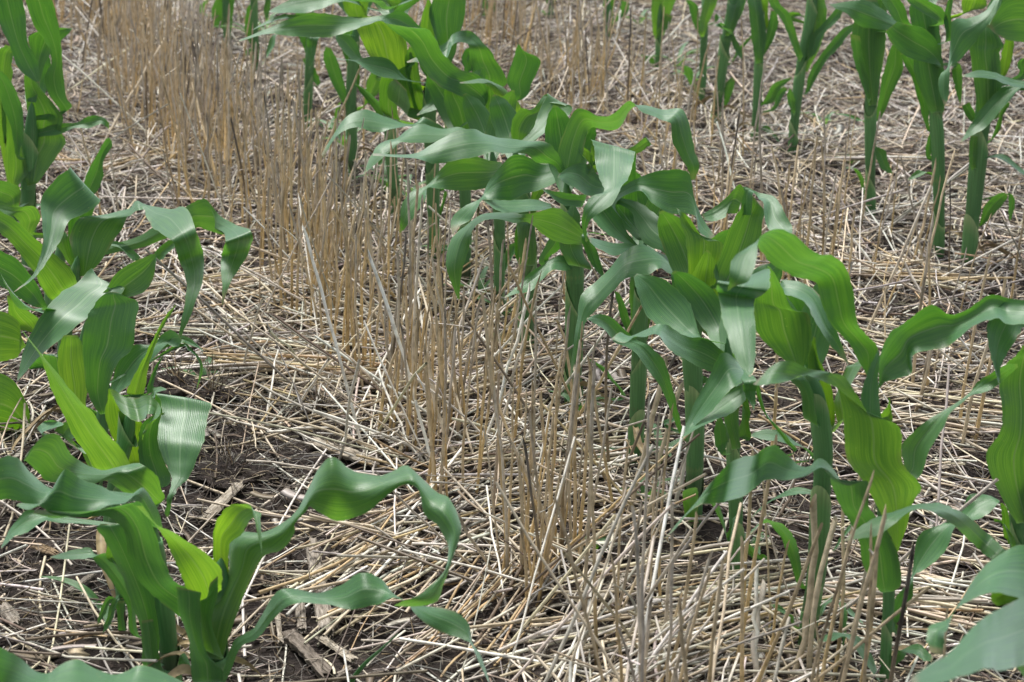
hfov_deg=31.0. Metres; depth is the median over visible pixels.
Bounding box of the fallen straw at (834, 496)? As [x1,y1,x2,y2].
[805,494,914,504]
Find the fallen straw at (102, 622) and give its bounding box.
[76,576,139,665]
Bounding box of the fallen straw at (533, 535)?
[483,511,764,578]
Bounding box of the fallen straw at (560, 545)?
[552,541,654,566]
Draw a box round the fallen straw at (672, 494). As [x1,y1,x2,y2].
[555,463,791,518]
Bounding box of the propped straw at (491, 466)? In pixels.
[417,409,543,546]
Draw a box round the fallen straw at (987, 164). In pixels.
[924,161,1023,167]
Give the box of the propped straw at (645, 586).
[625,535,655,681]
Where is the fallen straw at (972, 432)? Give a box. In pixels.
[903,431,999,433]
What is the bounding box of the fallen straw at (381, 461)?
[356,454,493,478]
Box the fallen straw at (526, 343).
[462,331,556,363]
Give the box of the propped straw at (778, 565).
[756,499,806,650]
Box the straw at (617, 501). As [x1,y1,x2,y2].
[550,434,688,562]
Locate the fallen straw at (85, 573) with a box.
[23,558,212,582]
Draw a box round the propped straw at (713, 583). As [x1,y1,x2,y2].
[637,511,770,679]
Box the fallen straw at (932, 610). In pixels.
[868,586,975,623]
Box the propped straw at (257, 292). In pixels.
[203,275,323,312]
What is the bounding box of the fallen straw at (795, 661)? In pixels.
[755,622,852,681]
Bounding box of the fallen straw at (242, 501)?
[187,479,363,546]
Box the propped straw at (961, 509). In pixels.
[816,478,998,636]
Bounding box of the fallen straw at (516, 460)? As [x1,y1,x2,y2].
[432,396,583,531]
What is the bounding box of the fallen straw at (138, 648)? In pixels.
[126,644,251,651]
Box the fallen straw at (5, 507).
[0,468,33,517]
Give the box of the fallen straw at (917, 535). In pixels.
[831,486,979,566]
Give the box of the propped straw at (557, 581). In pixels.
[495,481,619,681]
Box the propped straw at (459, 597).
[437,559,584,605]
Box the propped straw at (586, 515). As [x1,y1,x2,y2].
[484,486,706,541]
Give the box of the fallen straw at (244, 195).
[187,189,366,205]
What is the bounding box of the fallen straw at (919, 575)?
[901,570,955,587]
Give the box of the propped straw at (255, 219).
[242,207,338,314]
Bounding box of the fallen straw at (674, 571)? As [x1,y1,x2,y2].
[623,560,752,577]
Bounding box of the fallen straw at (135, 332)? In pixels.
[0,310,178,372]
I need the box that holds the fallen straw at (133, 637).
[65,630,246,653]
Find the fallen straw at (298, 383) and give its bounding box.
[274,331,484,389]
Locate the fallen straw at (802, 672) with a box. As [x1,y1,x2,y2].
[577,666,885,677]
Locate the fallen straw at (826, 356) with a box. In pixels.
[756,346,856,360]
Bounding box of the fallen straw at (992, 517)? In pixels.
[915,499,1001,519]
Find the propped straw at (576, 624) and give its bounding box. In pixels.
[560,549,589,681]
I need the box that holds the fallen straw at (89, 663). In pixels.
[1,635,116,674]
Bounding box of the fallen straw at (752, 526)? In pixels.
[704,488,780,538]
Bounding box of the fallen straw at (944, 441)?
[901,433,984,448]
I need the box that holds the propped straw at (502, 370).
[466,318,562,464]
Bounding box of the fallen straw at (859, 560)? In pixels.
[764,523,983,617]
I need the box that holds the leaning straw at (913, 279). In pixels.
[898,253,927,301]
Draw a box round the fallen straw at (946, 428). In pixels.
[893,419,969,432]
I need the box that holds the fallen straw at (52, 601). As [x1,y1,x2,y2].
[0,597,126,605]
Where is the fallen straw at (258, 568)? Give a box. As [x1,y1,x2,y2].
[189,516,284,681]
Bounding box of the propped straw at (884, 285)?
[853,279,910,291]
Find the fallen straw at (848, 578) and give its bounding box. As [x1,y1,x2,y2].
[653,561,908,600]
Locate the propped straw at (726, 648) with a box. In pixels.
[637,621,801,681]
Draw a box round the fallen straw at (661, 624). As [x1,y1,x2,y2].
[623,607,709,645]
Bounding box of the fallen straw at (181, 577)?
[85,559,309,590]
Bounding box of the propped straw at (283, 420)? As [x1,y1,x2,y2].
[266,406,405,422]
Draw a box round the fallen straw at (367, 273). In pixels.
[253,269,407,284]
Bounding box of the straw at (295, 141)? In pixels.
[235,98,337,197]
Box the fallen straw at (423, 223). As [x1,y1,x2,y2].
[377,191,458,269]
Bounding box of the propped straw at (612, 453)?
[467,451,628,476]
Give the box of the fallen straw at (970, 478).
[937,471,994,484]
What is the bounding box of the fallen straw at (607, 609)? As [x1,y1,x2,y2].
[562,602,668,616]
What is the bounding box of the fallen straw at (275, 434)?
[202,395,394,449]
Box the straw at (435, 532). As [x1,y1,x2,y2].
[375,471,492,584]
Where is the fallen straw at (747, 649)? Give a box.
[697,645,797,653]
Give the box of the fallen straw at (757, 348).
[667,337,876,359]
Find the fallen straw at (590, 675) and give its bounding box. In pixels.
[588,636,591,680]
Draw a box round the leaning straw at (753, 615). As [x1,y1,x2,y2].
[751,567,759,677]
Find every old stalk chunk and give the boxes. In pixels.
[0,602,22,629]
[29,542,58,555]
[63,573,96,593]
[201,480,245,518]
[274,613,283,644]
[281,629,337,678]
[293,569,306,632]
[306,537,333,634]
[309,436,388,470]
[315,634,357,662]
[332,664,351,677]
[884,205,932,213]
[935,462,964,469]
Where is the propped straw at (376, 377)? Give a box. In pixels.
[314,335,478,450]
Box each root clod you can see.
[124,349,252,397]
[163,353,263,409]
[170,435,311,500]
[262,354,357,421]
[748,435,850,504]
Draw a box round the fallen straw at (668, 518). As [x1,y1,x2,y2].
[584,510,728,519]
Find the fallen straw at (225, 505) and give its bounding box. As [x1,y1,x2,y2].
[197,498,319,522]
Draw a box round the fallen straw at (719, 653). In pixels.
[679,621,772,675]
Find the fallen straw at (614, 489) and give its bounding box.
[593,484,747,504]
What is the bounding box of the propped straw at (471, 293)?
[425,259,484,430]
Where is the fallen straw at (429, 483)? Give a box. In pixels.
[356,471,474,489]
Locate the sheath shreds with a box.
[50,0,988,681]
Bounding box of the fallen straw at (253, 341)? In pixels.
[241,330,334,391]
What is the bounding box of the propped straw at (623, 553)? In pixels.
[512,502,674,680]
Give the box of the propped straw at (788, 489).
[751,439,811,566]
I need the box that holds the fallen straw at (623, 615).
[529,610,675,622]
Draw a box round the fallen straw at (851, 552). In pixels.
[823,502,874,595]
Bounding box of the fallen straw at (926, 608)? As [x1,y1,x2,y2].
[845,596,928,609]
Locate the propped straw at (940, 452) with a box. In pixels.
[929,365,949,573]
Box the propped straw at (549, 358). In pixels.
[472,340,613,381]
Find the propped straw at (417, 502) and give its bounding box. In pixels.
[365,447,461,572]
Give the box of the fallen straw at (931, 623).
[881,605,967,634]
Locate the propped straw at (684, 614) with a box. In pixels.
[596,568,744,681]
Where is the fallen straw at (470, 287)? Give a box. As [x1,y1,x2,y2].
[429,259,606,335]
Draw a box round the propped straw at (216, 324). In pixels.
[173,293,292,377]
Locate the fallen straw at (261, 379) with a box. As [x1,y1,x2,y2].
[225,357,337,388]
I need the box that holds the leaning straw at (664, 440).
[641,381,683,529]
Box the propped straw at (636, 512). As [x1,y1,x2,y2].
[500,472,706,596]
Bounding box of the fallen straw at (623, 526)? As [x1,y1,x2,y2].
[420,493,695,588]
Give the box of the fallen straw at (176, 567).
[167,562,267,602]
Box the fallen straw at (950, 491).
[919,482,1007,508]
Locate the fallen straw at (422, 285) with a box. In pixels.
[379,272,511,292]
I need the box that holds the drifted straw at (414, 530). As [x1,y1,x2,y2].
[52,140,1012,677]
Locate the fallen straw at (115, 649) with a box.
[84,646,189,652]
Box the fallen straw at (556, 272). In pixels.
[510,252,604,285]
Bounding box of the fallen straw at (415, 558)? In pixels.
[357,536,473,581]
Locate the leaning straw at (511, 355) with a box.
[474,283,529,468]
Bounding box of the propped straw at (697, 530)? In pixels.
[623,503,719,633]
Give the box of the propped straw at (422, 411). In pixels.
[307,397,535,422]
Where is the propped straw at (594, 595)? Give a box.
[563,517,621,681]
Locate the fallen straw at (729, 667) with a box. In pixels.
[683,660,762,676]
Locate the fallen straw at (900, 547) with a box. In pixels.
[785,520,975,559]
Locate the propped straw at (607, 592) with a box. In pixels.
[566,517,643,681]
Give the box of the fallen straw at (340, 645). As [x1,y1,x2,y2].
[325,609,355,681]
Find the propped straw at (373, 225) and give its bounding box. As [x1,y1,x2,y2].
[325,172,430,293]
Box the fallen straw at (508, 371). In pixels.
[382,357,588,371]
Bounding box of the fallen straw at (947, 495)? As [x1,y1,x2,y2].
[835,488,962,517]
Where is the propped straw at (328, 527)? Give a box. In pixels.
[295,520,515,530]
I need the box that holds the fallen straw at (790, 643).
[771,604,856,658]
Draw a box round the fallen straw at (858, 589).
[803,581,990,597]
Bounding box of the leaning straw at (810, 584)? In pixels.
[790,494,818,677]
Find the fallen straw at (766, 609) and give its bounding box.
[745,593,877,681]
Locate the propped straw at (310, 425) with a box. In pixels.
[248,407,420,460]
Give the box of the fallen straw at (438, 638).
[384,564,519,681]
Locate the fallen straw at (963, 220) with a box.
[910,211,1021,228]
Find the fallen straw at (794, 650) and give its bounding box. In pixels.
[731,641,878,667]
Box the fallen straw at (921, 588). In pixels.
[913,582,963,590]
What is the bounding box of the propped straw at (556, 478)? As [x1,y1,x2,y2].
[455,454,637,508]
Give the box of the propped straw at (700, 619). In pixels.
[549,606,750,655]
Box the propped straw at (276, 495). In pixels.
[255,456,336,509]
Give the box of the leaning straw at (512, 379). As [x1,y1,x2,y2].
[491,296,537,463]
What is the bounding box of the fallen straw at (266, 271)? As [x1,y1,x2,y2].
[215,251,384,278]
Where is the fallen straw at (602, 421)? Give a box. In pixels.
[511,397,645,434]
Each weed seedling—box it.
[40,576,111,621]
[162,357,217,381]
[211,21,282,31]
[240,13,276,29]
[305,118,340,133]
[309,118,360,148]
[356,164,406,190]
[374,174,425,195]
[438,266,510,300]
[467,297,513,320]
[550,390,604,410]
[577,535,606,550]
[619,477,679,503]
[626,9,651,23]
[649,423,679,463]
[650,42,699,67]
[673,66,714,84]
[744,532,768,554]
[801,111,836,126]
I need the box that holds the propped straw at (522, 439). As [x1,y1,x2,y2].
[436,409,603,469]
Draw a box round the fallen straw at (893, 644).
[821,628,952,646]
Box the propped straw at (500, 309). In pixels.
[398,294,518,387]
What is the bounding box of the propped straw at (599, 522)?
[497,433,700,615]
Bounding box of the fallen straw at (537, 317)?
[486,316,564,318]
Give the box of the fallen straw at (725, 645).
[686,623,780,680]
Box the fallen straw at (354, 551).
[321,538,397,562]
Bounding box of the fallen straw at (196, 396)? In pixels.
[157,377,292,445]
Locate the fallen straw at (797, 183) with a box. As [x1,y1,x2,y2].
[701,164,878,186]
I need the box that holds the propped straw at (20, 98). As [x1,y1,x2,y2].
[18,96,106,169]
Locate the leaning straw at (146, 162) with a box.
[127,143,185,197]
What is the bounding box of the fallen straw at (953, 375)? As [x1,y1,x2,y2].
[782,374,985,382]
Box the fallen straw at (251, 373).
[222,318,404,388]
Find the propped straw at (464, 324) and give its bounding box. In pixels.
[418,315,482,347]
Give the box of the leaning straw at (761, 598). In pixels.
[751,578,766,680]
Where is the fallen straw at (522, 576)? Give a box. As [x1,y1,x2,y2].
[519,569,615,579]
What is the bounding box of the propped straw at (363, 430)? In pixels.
[322,385,414,491]
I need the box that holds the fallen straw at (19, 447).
[0,440,75,449]
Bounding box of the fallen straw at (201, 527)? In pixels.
[167,511,217,566]
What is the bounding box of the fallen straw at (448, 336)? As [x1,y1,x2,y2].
[375,322,555,342]
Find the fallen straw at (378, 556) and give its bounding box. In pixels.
[336,554,436,560]
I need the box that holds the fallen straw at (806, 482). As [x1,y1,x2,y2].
[704,473,857,493]
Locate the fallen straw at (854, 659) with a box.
[795,644,920,671]
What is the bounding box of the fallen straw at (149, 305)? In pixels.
[139,303,159,307]
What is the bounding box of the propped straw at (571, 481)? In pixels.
[520,454,705,553]
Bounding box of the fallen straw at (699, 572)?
[633,560,706,663]
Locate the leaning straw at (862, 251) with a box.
[847,233,881,282]
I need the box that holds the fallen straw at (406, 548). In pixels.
[374,525,506,588]
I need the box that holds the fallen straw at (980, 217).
[945,202,1022,237]
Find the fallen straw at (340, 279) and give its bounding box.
[283,273,434,288]
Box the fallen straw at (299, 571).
[254,570,345,572]
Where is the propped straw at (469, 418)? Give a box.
[386,399,544,437]
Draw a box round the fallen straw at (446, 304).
[359,273,502,320]
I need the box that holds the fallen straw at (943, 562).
[901,555,986,569]
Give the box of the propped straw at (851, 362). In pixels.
[756,333,950,395]
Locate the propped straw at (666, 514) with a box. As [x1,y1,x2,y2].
[635,426,685,674]
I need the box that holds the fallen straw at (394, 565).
[341,550,426,584]
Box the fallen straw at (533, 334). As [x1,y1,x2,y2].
[518,319,583,397]
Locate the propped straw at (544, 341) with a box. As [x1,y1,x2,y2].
[508,265,608,490]
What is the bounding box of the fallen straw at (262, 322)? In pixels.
[192,317,337,324]
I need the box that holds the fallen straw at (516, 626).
[468,621,565,631]
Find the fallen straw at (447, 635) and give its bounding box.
[361,612,545,642]
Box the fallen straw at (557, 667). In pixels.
[543,548,647,681]
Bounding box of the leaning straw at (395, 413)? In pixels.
[377,368,426,464]
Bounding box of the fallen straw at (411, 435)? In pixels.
[346,385,501,466]
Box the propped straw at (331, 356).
[273,314,441,439]
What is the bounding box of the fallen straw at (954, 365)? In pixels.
[912,363,1005,366]
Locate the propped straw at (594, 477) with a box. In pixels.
[483,456,620,564]
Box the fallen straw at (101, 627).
[58,583,184,633]
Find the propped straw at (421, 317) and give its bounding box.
[408,238,424,342]
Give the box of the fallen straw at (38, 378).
[22,371,45,392]
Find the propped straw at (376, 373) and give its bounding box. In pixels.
[340,287,422,445]
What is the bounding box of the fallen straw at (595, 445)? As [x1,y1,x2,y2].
[504,417,678,471]
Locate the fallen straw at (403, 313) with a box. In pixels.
[340,300,559,324]
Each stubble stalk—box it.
[142,19,154,133]
[157,0,159,61]
[157,20,170,157]
[160,69,192,202]
[174,6,192,122]
[176,93,179,206]
[180,0,194,126]
[180,20,186,162]
[186,18,209,118]
[187,68,202,148]
[189,0,194,121]
[191,17,211,173]
[191,82,220,190]
[194,62,197,187]
[197,0,198,48]
[201,0,204,90]
[201,32,239,140]
[206,113,209,202]
[216,36,222,190]
[217,39,226,185]
[220,3,229,145]
[222,40,234,129]
[224,69,244,187]
[230,117,249,228]
[231,10,251,144]
[239,47,257,207]
[242,81,246,209]
[245,42,248,122]
[245,42,256,129]
[249,184,288,303]
[250,51,254,143]
[254,53,261,184]
[256,76,269,228]
[259,96,269,215]
[264,94,276,292]
[266,121,272,241]
[267,178,276,309]
[270,85,286,231]
[271,163,285,270]
[273,57,282,222]
[275,82,293,267]
[276,161,289,283]
[278,133,282,266]
[279,182,285,315]
[281,147,286,268]
[286,64,302,197]
[287,64,289,154]
[287,200,320,332]
[288,120,331,192]
[289,118,293,319]
[292,98,316,257]
[293,130,310,267]
[294,65,361,220]
[295,71,300,258]
[295,210,302,318]
[296,116,312,251]
[298,192,316,298]
[301,96,306,218]
[303,109,312,225]
[304,169,312,328]
[306,134,309,293]
[309,170,327,308]
[312,128,323,221]
[312,154,325,290]
[313,120,328,228]
[313,171,336,298]
[313,190,320,275]
[315,107,329,325]
[315,163,318,268]
[318,168,320,231]
[319,156,332,252]
[319,211,329,348]
[320,118,336,235]
[321,200,323,314]
[323,182,325,325]
[325,216,332,353]
[328,109,338,251]
[328,155,334,249]
[329,132,342,263]
[329,159,357,255]
[329,206,340,285]
[329,229,338,353]
[330,147,334,239]
[331,118,363,285]
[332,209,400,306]
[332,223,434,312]
[333,140,337,312]
[333,161,337,325]
[335,208,355,335]
[338,104,345,242]
[338,135,350,236]
[338,159,353,310]
[340,134,348,257]
[341,233,351,360]
[342,193,365,307]
[343,218,356,382]
[344,213,349,364]
[345,204,350,365]
[345,205,364,351]
[349,161,355,266]
[349,179,365,340]
[349,188,353,284]
[354,223,356,337]
[354,233,364,394]
[357,151,366,286]
[357,187,360,227]
[357,235,363,365]
[359,217,367,328]
[360,180,374,335]
[361,136,380,247]
[365,174,371,370]
[366,160,381,262]
[367,216,384,336]
[368,264,384,385]
[369,231,385,347]
[378,345,398,434]
[380,130,388,277]
[383,232,406,417]
[384,294,400,419]
[387,140,391,343]
[389,283,400,404]
[391,106,403,293]
[391,142,405,291]
[391,252,399,433]
[393,276,407,434]
[398,267,411,390]
[398,319,403,396]
[400,322,408,447]
[402,142,414,261]
[403,200,423,401]
[404,276,413,400]
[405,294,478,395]
[405,309,420,451]
[407,163,412,358]
[409,195,422,435]
[411,181,418,298]
[412,285,422,412]
[413,239,442,401]
[414,298,418,446]
[418,235,435,360]
[422,212,428,374]
[424,343,436,490]
[425,369,435,490]
[426,373,439,483]
[427,272,446,425]
[427,299,459,438]
[429,306,433,425]
[431,255,460,401]
[432,291,454,424]
[433,227,441,357]
[434,294,447,496]
[435,203,443,363]
[436,252,444,368]
[437,204,450,444]
[438,326,455,492]
[439,304,446,493]
[441,273,447,393]
[446,310,453,434]
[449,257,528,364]
[451,338,458,429]
[454,294,466,438]
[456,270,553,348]
[456,337,472,440]
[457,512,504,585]
[458,287,464,393]
[462,297,480,491]
[466,206,478,376]
[472,314,478,446]
[475,301,498,492]
[476,286,495,498]
[479,303,490,428]
[481,292,509,570]
[483,425,501,569]
[485,361,561,564]
[487,220,492,390]
[489,215,532,452]
[491,312,505,471]
[493,385,508,586]
[494,305,508,421]
[495,239,503,391]
[498,221,509,369]
[501,386,513,573]
[503,193,531,354]
[509,436,559,550]
[514,270,541,456]
[515,258,519,417]
[515,446,577,550]
[516,456,523,577]
[518,454,528,612]
[520,261,524,427]
[521,432,541,604]
[522,389,531,579]
[524,379,533,549]
[526,402,559,553]
[527,429,534,574]
[528,411,550,580]
[529,485,540,591]
[530,350,563,552]
[531,158,541,252]
[532,300,536,482]
[533,411,554,601]
[536,455,563,605]
[539,390,556,538]
[542,452,553,584]
[543,373,579,580]
[550,306,570,456]
[550,372,557,517]
[554,495,604,681]
[556,319,572,428]
[559,374,576,552]
[560,385,579,545]
[564,321,582,538]
[567,339,579,541]
[570,432,576,567]
[573,363,580,560]
[575,385,612,572]
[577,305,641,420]
[577,339,596,519]
[577,370,591,567]
[584,360,595,643]
[587,355,618,539]
[587,412,597,665]
[589,279,683,392]
[604,291,613,486]
[607,430,694,637]
[611,555,622,681]
[613,501,642,623]
[616,440,629,644]
[623,355,676,476]
[631,505,641,681]
[634,124,646,174]
[637,394,649,655]
[640,565,644,681]
[644,411,659,579]
[644,597,652,681]
[649,469,662,590]
[654,501,673,681]
[658,137,664,169]
[658,403,673,608]
[661,592,682,681]
[666,558,673,681]
[669,512,697,681]
[671,550,712,681]
[672,78,681,168]
[674,70,695,168]
[679,567,710,681]
[699,541,730,634]
[708,559,723,681]
[716,94,723,234]
[725,113,739,229]
[734,435,776,674]
[739,536,743,681]
[744,448,753,607]
[749,60,765,188]
[756,522,822,681]
[759,99,765,263]
[762,481,771,643]
[765,540,789,657]
[769,163,790,262]
[771,145,789,279]
[771,354,777,444]
[781,145,798,279]
[781,188,792,280]
[785,136,817,278]
[805,147,815,283]
[810,471,873,681]
[813,587,930,681]
[820,141,824,254]
[820,475,860,681]
[823,169,837,254]
[831,159,845,254]
[832,508,845,680]
[837,503,876,681]
[840,504,886,681]
[848,210,855,272]
[858,111,880,236]
[859,552,878,681]
[862,522,872,681]
[865,185,930,334]
[888,544,914,681]
[901,157,924,268]
[911,212,933,389]
[912,159,935,264]
[914,350,932,413]
[918,149,954,298]
[919,350,929,408]
[926,241,930,392]
[930,247,966,383]
[957,251,991,428]
[960,281,1010,447]
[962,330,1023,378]
[971,365,994,438]
[974,278,1006,443]
[1010,212,1023,298]
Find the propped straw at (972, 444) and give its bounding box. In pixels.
[885,404,986,451]
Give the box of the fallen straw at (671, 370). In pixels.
[646,363,681,385]
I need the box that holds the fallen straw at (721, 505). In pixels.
[551,454,746,512]
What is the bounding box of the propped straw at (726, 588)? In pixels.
[712,502,742,681]
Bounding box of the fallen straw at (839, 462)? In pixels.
[799,452,849,466]
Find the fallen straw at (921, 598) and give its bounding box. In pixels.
[734,597,987,612]
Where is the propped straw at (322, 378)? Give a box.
[239,314,437,463]
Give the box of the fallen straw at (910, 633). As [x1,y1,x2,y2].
[777,615,954,641]
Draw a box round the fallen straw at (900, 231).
[757,230,901,254]
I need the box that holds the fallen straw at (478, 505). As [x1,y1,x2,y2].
[440,465,554,586]
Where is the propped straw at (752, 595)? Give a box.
[607,583,796,646]
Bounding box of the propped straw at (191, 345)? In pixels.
[135,330,272,368]
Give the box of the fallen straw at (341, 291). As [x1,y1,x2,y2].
[255,283,462,299]
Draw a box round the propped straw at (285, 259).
[224,237,404,310]
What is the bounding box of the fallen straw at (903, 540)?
[766,510,1009,545]
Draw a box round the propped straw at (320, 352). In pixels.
[276,333,418,393]
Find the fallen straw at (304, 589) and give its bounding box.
[243,579,348,602]
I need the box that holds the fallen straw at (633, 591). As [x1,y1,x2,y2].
[555,570,806,592]
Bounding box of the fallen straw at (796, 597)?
[758,595,852,598]
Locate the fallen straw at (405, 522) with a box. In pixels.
[329,521,423,526]
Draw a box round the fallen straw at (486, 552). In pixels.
[428,529,556,574]
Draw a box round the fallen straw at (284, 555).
[253,540,309,575]
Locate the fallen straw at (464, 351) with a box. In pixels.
[418,341,593,356]
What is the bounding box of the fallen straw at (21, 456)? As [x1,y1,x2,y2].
[0,403,25,546]
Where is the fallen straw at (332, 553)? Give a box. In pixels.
[313,550,439,573]
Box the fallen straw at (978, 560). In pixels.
[972,553,983,567]
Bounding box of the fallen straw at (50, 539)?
[0,536,95,541]
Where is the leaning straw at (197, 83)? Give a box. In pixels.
[180,48,204,145]
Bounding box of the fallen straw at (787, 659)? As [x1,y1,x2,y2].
[720,645,836,681]
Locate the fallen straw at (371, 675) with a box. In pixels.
[182,669,427,681]
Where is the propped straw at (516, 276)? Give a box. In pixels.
[469,258,607,311]
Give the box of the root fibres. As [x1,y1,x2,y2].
[0,0,1023,681]
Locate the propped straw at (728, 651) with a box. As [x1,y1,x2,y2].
[561,595,806,681]
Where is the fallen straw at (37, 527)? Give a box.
[0,500,72,566]
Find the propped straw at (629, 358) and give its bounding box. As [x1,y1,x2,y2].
[563,335,659,407]
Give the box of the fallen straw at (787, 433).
[758,414,846,457]
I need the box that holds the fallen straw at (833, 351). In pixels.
[828,349,972,382]
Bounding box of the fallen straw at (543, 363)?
[482,357,630,368]
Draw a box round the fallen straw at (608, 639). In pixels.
[606,620,772,640]
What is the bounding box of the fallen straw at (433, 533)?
[376,505,477,551]
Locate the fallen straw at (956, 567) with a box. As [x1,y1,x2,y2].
[909,535,964,628]
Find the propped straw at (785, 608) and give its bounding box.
[635,590,859,641]
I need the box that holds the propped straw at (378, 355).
[363,320,428,462]
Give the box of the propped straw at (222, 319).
[145,248,312,401]
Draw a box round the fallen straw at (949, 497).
[903,463,1002,530]
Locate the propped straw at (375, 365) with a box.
[297,333,460,390]
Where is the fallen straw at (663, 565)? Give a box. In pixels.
[578,561,697,582]
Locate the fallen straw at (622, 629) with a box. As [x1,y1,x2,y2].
[560,609,668,655]
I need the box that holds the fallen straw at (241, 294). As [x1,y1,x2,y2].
[181,273,310,301]
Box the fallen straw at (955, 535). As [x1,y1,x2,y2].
[908,523,1009,549]
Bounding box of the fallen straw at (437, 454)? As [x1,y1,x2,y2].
[430,425,453,480]
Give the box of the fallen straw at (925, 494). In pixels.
[909,471,941,516]
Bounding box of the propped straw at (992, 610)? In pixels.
[756,564,996,611]
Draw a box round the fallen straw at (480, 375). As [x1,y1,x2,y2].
[447,332,599,382]
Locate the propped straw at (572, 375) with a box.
[506,298,628,467]
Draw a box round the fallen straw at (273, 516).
[261,513,337,523]
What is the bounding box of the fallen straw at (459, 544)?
[412,542,541,548]
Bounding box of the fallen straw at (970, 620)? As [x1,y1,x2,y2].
[959,594,984,641]
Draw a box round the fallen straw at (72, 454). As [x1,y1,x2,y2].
[0,450,79,503]
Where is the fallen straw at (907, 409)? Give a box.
[793,381,977,433]
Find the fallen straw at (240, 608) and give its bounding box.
[183,602,248,651]
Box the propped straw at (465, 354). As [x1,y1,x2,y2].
[389,307,505,444]
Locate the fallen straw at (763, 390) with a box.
[760,386,779,405]
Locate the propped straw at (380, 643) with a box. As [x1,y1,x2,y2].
[349,611,521,650]
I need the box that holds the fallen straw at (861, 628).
[827,565,874,646]
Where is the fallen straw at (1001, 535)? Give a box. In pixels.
[924,509,1003,536]
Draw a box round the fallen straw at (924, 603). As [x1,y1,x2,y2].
[895,596,936,605]
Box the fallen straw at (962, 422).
[878,375,983,435]
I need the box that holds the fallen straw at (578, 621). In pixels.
[531,616,636,626]
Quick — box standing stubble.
[5,0,991,681]
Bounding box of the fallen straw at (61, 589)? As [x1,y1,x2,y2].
[45,524,69,672]
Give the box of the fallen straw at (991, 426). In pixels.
[980,424,999,428]
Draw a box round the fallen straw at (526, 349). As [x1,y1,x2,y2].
[446,346,561,350]
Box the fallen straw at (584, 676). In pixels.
[455,641,606,681]
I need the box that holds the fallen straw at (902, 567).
[832,550,966,584]
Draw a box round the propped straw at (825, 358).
[794,277,837,390]
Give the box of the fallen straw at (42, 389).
[23,385,49,396]
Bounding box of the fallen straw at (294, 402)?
[253,381,355,429]
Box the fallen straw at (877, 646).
[727,621,978,665]
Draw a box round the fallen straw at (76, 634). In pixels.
[25,631,140,640]
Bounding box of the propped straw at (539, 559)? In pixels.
[505,436,575,677]
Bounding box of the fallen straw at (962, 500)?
[953,497,1008,512]
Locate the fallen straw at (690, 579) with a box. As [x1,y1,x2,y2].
[524,565,772,587]
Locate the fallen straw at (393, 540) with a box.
[291,505,514,581]
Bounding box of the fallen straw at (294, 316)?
[147,290,334,375]
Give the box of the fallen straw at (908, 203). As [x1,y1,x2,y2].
[826,197,986,204]
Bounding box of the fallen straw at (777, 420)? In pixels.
[750,418,809,423]
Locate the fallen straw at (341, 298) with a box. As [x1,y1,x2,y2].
[282,275,467,333]
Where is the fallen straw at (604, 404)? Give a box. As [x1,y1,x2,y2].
[507,384,684,418]
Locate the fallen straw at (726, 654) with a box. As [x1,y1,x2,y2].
[722,589,785,663]
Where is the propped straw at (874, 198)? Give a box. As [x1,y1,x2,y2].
[761,189,904,234]
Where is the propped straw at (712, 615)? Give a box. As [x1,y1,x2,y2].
[656,558,765,681]
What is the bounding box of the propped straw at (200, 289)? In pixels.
[140,256,252,318]
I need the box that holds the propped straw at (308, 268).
[298,193,319,353]
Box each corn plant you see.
[0,0,111,279]
[0,67,67,233]
[0,167,203,431]
[0,198,252,310]
[0,455,264,680]
[0,648,181,681]
[1,253,155,455]
[22,331,211,596]
[24,433,189,650]
[49,291,204,531]
[136,457,489,681]
[200,0,234,45]
[239,0,540,261]
[245,0,279,74]
[253,0,419,223]
[263,11,343,129]
[307,2,380,182]
[322,23,520,299]
[363,90,516,320]
[372,101,698,409]
[451,93,571,364]
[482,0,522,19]
[517,0,586,17]
[570,140,714,468]
[586,184,791,526]
[603,0,628,45]
[612,263,813,581]
[641,0,675,73]
[666,229,1023,681]
[674,0,749,104]
[690,0,751,123]
[716,266,862,649]
[726,0,791,141]
[769,0,852,156]
[826,0,902,215]
[845,302,1023,558]
[882,0,986,257]
[911,545,1023,681]
[938,0,1023,269]
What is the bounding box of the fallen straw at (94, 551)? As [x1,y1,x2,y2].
[64,545,212,552]
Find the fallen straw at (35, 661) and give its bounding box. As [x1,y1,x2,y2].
[18,656,55,668]
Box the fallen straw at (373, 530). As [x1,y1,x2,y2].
[309,514,591,555]
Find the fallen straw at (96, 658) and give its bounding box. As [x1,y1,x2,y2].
[0,625,157,661]
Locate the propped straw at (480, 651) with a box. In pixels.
[399,637,611,677]
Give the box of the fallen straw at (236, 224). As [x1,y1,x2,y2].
[197,223,245,232]
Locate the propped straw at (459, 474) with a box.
[353,470,517,475]
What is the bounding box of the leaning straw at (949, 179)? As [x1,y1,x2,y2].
[871,163,968,240]
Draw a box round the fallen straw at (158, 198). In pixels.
[99,196,239,200]
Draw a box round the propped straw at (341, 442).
[209,412,428,464]
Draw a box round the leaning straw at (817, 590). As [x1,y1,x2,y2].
[807,516,837,678]
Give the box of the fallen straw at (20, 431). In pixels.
[0,426,111,437]
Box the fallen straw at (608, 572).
[553,546,689,617]
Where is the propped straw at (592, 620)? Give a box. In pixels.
[494,599,662,650]
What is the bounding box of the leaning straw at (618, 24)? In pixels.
[615,10,620,48]
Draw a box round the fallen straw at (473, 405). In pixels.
[417,387,578,414]
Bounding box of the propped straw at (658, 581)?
[603,528,692,673]
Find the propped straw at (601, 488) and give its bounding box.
[536,483,669,493]
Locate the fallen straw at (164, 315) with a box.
[23,301,230,340]

